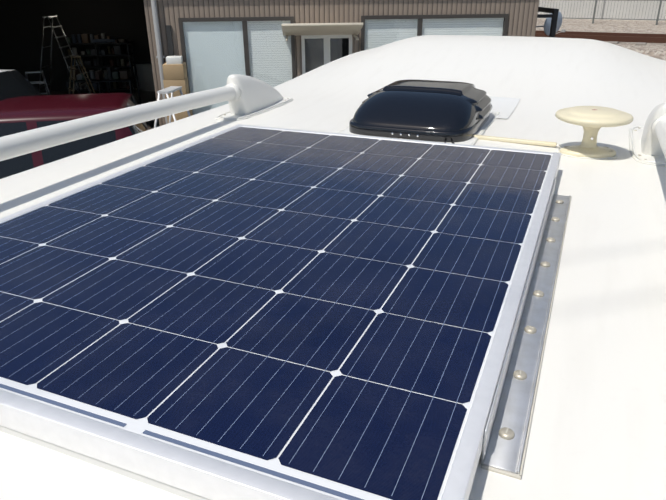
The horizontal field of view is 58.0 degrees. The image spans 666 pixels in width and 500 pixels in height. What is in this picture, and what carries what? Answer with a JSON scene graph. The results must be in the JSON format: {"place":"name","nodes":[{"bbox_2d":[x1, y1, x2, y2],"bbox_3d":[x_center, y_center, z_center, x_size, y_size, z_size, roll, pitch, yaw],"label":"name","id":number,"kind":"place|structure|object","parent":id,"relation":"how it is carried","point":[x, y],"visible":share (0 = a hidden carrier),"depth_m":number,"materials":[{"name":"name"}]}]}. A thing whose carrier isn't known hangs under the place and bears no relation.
{"place":"outdoors","nodes":[
{"label":"outdoors","id":0,"kind":"place"},
{"bbox_2d":[0,425,209,499],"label":"mounting rail edge","id":1,"kind":"object","parent":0,"point":[136,476],"visible":0.06,"depth_m":0.64,"materials":[{"name":"white metal"}]},
{"bbox_2d":[0,35,665,499],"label":"vehicle roof","id":2,"kind":"structure","parent":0,"point":[598,427],"depth_m":1.25,"materials":[{"name":"white plastic"}]},
{"bbox_2d":[217,97,291,119],"bbox_3d":[-0.314,-0.588,2.483,0.131,0.012,0.482,9,26,21],"label":"bracket base plate","id":3,"kind":"object","parent":2,"relation":"on","point":[228,115],"visible":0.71,"depth_m":2.36,"materials":[{"name":"white plastic"}]},
{"bbox_2d":[340,112,496,144],"bbox_3d":[0.321,-0.454,2.153,0.441,0.007,0.539,9,26,21],"label":"vent flange","id":4,"kind":"object","parent":2,"relation":"on","point":[467,142],"visible":0.12,"depth_m":2.00,"materials":[{"name":"white plastic"}]},
{"bbox_2d":[349,112,489,142],"bbox_3d":[0.321,-0.470,2.145,0.422,0.037,0.521,9,26,21],"label":"vent base","id":5,"kind":"object","parent":2,"relation":"on","point":[424,135],"visible":0.44,"depth_m":1.92,"materials":[{"name":"black plastic"}]},
{"bbox_2d":[631,126,665,164],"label":"bracket base plate","id":6,"kind":"object","parent":2,"relation":"on","point":[636,133],"visible":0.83,"depth_m":1.81,"materials":[{"name":"white plastic"}]},
{"label":"ground","id":7,"kind":"structure","parent":0,"visible":0},
{"bbox_2d":[0,69,41,100],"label":"car windshield","id":8,"kind":"object","parent":7,"relation":"on","point":[14,83],"depth_m":8.05,"materials":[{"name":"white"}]},
{"bbox_2d":[0,93,150,178],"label":"red car","id":9,"kind":"object","parent":7,"relation":"on","point":[21,114],"visible":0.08,"depth_m":6.99,"materials":[{"name":"red paint"}]},
{"bbox_2d":[133,64,154,90],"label":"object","id":10,"kind":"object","parent":7,"relation":"on","point":[145,77],"depth_m":18.27,"materials":[{"name":"metal"}]},
{"bbox_2d":[154,86,190,127],"bbox_3d":[-2.216,-1.400,8.537,0.981,1.739,0.632,4,25,11],"label":"step stool","id":11,"kind":"object","parent":7,"relation":"on","point":[168,90],"visible":0.29,"depth_m":8.16,"materials":[{"name":"white metal"}]},
{"bbox_2d":[162,56,192,122],"bbox_3d":[-2.359,-1.937,9.345,0.366,2.050,0.354,0,24,1],"label":"cardboard stack","id":12,"kind":"object","parent":7,"relation":"on","point":[174,71],"visible":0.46,"depth_m":8.93,"materials":[{"name":"beige cardboard"}]},
{"bbox_2d":[0,0,538,128],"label":"building walls","id":13,"kind":"structure","parent":7,"relation":"on","point":[21,25],"depth_m":17.46,"materials":[{"name":"brown metal"}]},
{"bbox_2d":[25,70,50,94],"bbox_3d":[-6.926,-3.596,14.181,0.572,1.196,0.731,-8,25,-16],"label":"short garage ladder","id":14,"kind":"object","parent":13,"relation":"on","point":[40,82],"visible":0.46,"depth_m":13.97,"materials":[{"name":"silver metal"}]},
{"bbox_2d":[39,15,90,93],"bbox_3d":[-7.363,-5.062,16.131,1.281,2.277,0.702,0,24,2],"label":"stepladder","id":15,"kind":"object","parent":13,"relation":"on","point":[64,35],"visible":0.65,"depth_m":15.98,"materials":[{"name":"silver metal"}]},
{"bbox_2d":[68,55,95,93],"bbox_3d":[-6.042,-3.880,14.437,0.831,1.488,0.552,-15,28,-30],"label":"wooden ladder","id":16,"kind":"object","parent":13,"relation":"on","point":[74,68],"visible":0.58,"depth_m":14.26,"materials":[{"name":"beige"}]},
{"bbox_2d":[62,33,137,93],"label":"storage shelves","id":17,"kind":"object","parent":13,"relation":"on","point":[100,39],"visible":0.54,"depth_m":17.69,"materials":[{"name":"grey metal"}]},
{"bbox_2d":[66,66,140,103],"bbox_3d":[-5.760,-4.023,15.159,1.549,1.143,0.740,-2,24,-3],"label":"garage bench","id":18,"kind":"object","parent":13,"relation":"in","point":[111,74],"visible":0.54,"depth_m":14.89,"materials":[{"name":"grey metal"}]},
{"bbox_2d":[151,0,167,123],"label":"rain pipe","id":19,"kind":"object","parent":13,"relation":"attached to","point":[160,56],"visible":0.44,"depth_m":9.06,"materials":[{"name":"grey metal"}]},
{"bbox_2d":[166,25,173,55],"bbox_3d":[-2.468,-2.844,9.273,0.070,1.165,0.050,-2,24,-3],"label":"wall conduit box","id":20,"kind":"object","parent":13,"relation":"attached to","point":[170,40],"visible":0.36,"depth_m":9.10,"materials":[{"name":"grey metal"}]},
{"bbox_2d":[281,23,362,40],"bbox_3d":[-0.168,-3.238,8.868,1.158,0.247,0.762,-2,24,-3],"label":"door awning","id":21,"kind":"object","parent":13,"relation":"attached to","point":[353,29],"depth_m":8.74,"materials":[{"name":"beige metal"}]},
{"bbox_2d":[178,14,508,114],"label":"windows","id":22,"kind":"structure","parent":13,"relation":"in","point":[217,52],"depth_m":9.29,"materials":[{"name":"glass"}]},
{"bbox_2d":[537,7,558,37],"bbox_3d":[3.251,-3.584,12.198,0.455,2.613,4.620,-2,24,-3],"label":"steel rack","id":23,"kind":"object","parent":7,"relation":"on","point":[554,14],"visible":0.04,"depth_m":9.67,"materials":[{"name":"grey metal"}]},
{"bbox_2d":[536,11,564,35],"bbox_3d":[3.642,-4.068,10.815,1.106,0.433,0.405,-2,24,-3],"label":"satellite dish","id":24,"kind":"object","parent":23,"relation":"on","point":[547,25],"visible":0.44,"depth_m":10.85,"materials":[{"name":"grey metal"}]},
{"bbox_2d":[536,18,665,60],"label":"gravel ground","id":25,"kind":"structure","parent":7,"relation":"on","point":[656,50],"depth_m":19.05,"materials":[{"name":"beige gravel"}]},
{"bbox_2d":[535,30,665,45],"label":"wall","id":26,"kind":"structure","parent":25,"relation":"on","point":[642,39],"depth_m":15.17,"materials":[{"name":"brown wood"}]},
{"bbox_2d":[538,0,665,24],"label":"fence","id":27,"kind":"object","parent":7,"relation":"on","point":[599,10],"depth_m":22.85,"materials":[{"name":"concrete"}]},
{"bbox_3d":[0.280,0.824,2.600,2.000,2.505,6.650,9,26,21],"label":"camper","id":28,"kind":"object","parent":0,"visible":0},
{"bbox_2d":[227,74,282,114],"bbox_3d":[-0.304,-0.668,2.474,0.082,0.156,0.418,9,26,21],"label":"roof rail housing","id":29,"kind":"object","parent":28,"relation":"on","point":[257,94],"visible":0.94,"depth_m":2.36,"materials":[{"name":"white plastic"}]},
{"bbox_2d":[0,85,235,160],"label":"roof rail","id":30,"kind":"object","parent":29,"relation":"attached to","point":[25,142],"visible":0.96,"depth_m":1.68,"materials":[{"name":"white metal"}]},
{"bbox_2d":[225,84,241,101],"bbox_3d":[-0.385,-0.601,2.294,0.065,0.065,0.032,9,26,21],"label":"rail end collar","id":31,"kind":"object","parent":29,"relation":"attached to","point":[238,91],"visible":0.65,"depth_m":2.28,"materials":[{"name":"white plastic"}]},
{"bbox_2d":[0,124,560,499],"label":"solar panel frame","id":32,"kind":"object","parent":28,"relation":"on","point":[207,477],"visible":0.5,"depth_m":0.63,"materials":[{"name":"silver metal"}]},
{"bbox_2d":[0,126,552,499],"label":"solar panel","id":33,"kind":"object","parent":32,"relation":"in","point":[319,312],"visible":1,"depth_m":0.88,"materials":[{"name":"blue glass"}]},
{"bbox_2d":[353,79,491,130],"bbox_3d":[0.320,-0.528,2.119,0.440,0.100,0.507,9,26,21],"label":"roof vent cover","id":34,"kind":"object","parent":28,"relation":"on","point":[436,105],"visible":0.98,"depth_m":1.99,"materials":[{"name":"black plastic"}]},
{"bbox_2d":[215,98,665,166],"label":"sealant beads","id":35,"kind":"object","parent":28,"relation":"on","point":[482,132],"visible":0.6,"depth_m":1.93,"materials":[{"name":"white"}]},
{"bbox_2d":[489,96,519,118],"bbox_3d":[0.613,-0.573,2.395,0.215,0.014,0.370,9,26,21],"label":"roof patch","id":36,"kind":"object","parent":28,"relation":"on","point":[505,107],"visible":0.42,"depth_m":2.42,"materials":[{"name":"white plastic"}]},
{"bbox_2d":[473,134,556,146],"bbox_3d":[0.546,-0.351,1.911,0.316,0.012,0.019,11,27,24],"label":"cable duct","id":37,"kind":"object","parent":28,"relation":"on","point":[519,141],"visible":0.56,"depth_m":1.89,"materials":[{"name":"beige plastic"}]},
{"bbox_2d":[480,177,569,473],"bbox_3d":[0.361,0.032,1.029,0.040,0.047,0.950,9,26,21],"label":"panel bracket","id":38,"kind":"object","parent":28,"relation":"on","point":[511,405],"visible":1,"depth_m":0.82,"materials":[{"name":"metal"}]},
{"bbox_2d":[499,200,563,439],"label":"screws","id":39,"kind":"object","parent":38,"relation":"on","point":[505,433],"visible":1,"depth_m":0.88,"materials":[{"name":"beige"}]},
{"bbox_2d":[481,196,571,479],"bbox_3d":[0.363,0.053,1.038,0.042,0.004,0.958,9,26,21],"label":"sealant strip","id":40,"kind":"object","parent":28,"relation":"on","point":[504,472],"visible":0.85,"depth_m":0.74,"materials":[{"name":"beige plastic"}]},
{"bbox_2d":[555,106,632,157],"bbox_3d":[0.754,-0.344,1.758,0.209,0.131,0.209,9,26,21],"label":"tv antenna","id":41,"kind":"object","parent":28,"relation":"on","point":[591,120],"visible":1,"depth_m":1.73,"materials":[{"name":"beige plastic"}]},
{"bbox_2d":[641,103,665,156],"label":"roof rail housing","id":42,"kind":"object","parent":28,"relation":"on","point":[650,144],"visible":0.71,"depth_m":1.75,"materials":[{"name":"white plastic"}]},
{"bbox_2d":[651,116,665,138],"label":"rail end collar","id":43,"kind":"object","parent":42,"relation":"attached to","point":[655,122],"visible":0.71,"depth_m":1.70,"materials":[{"name":"white plastic"}]},
{"bbox_2d":[655,119,665,158],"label":"roof rail","id":44,"kind":"object","parent":42,"relation":"attached to","point":[660,128],"visible":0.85,"depth_m":1.56,"materials":[{"name":"white paint"}]}
]}

